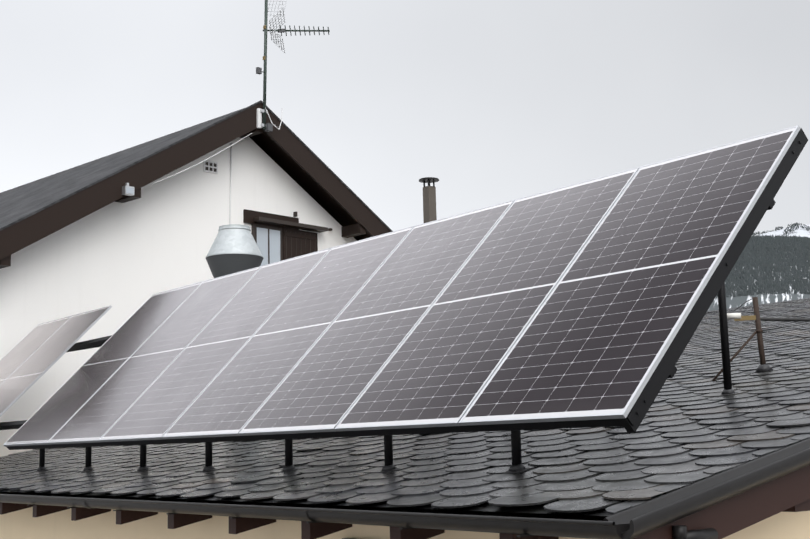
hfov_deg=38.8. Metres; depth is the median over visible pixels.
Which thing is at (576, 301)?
solar array
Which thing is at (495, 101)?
sky
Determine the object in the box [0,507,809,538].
hotel walls
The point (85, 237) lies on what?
neighbour house
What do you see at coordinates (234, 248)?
extraction cowl
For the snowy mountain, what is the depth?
11877.10 m
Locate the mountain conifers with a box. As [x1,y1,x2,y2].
[716,222,809,297]
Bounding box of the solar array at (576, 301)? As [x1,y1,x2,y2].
[0,125,800,446]
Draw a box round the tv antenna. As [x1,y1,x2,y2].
[256,0,329,131]
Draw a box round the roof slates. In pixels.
[0,299,809,515]
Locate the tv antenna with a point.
(267, 127)
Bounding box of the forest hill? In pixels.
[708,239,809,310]
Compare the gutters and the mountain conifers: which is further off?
the mountain conifers
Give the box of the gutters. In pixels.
[0,438,809,538]
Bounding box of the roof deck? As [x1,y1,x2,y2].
[0,298,809,520]
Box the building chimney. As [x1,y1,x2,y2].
[419,177,438,222]
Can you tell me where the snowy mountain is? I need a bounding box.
[760,224,809,237]
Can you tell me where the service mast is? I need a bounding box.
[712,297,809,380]
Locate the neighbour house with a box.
[0,100,392,456]
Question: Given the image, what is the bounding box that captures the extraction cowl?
[205,224,263,277]
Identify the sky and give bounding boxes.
[0,0,809,235]
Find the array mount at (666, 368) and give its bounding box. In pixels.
[0,128,807,473]
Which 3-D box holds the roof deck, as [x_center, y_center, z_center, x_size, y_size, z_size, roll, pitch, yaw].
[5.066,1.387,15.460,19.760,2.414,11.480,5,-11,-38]
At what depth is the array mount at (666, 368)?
6.27 m
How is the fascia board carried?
on the hotel walls
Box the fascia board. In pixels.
[0,465,809,538]
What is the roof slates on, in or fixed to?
on the roof deck

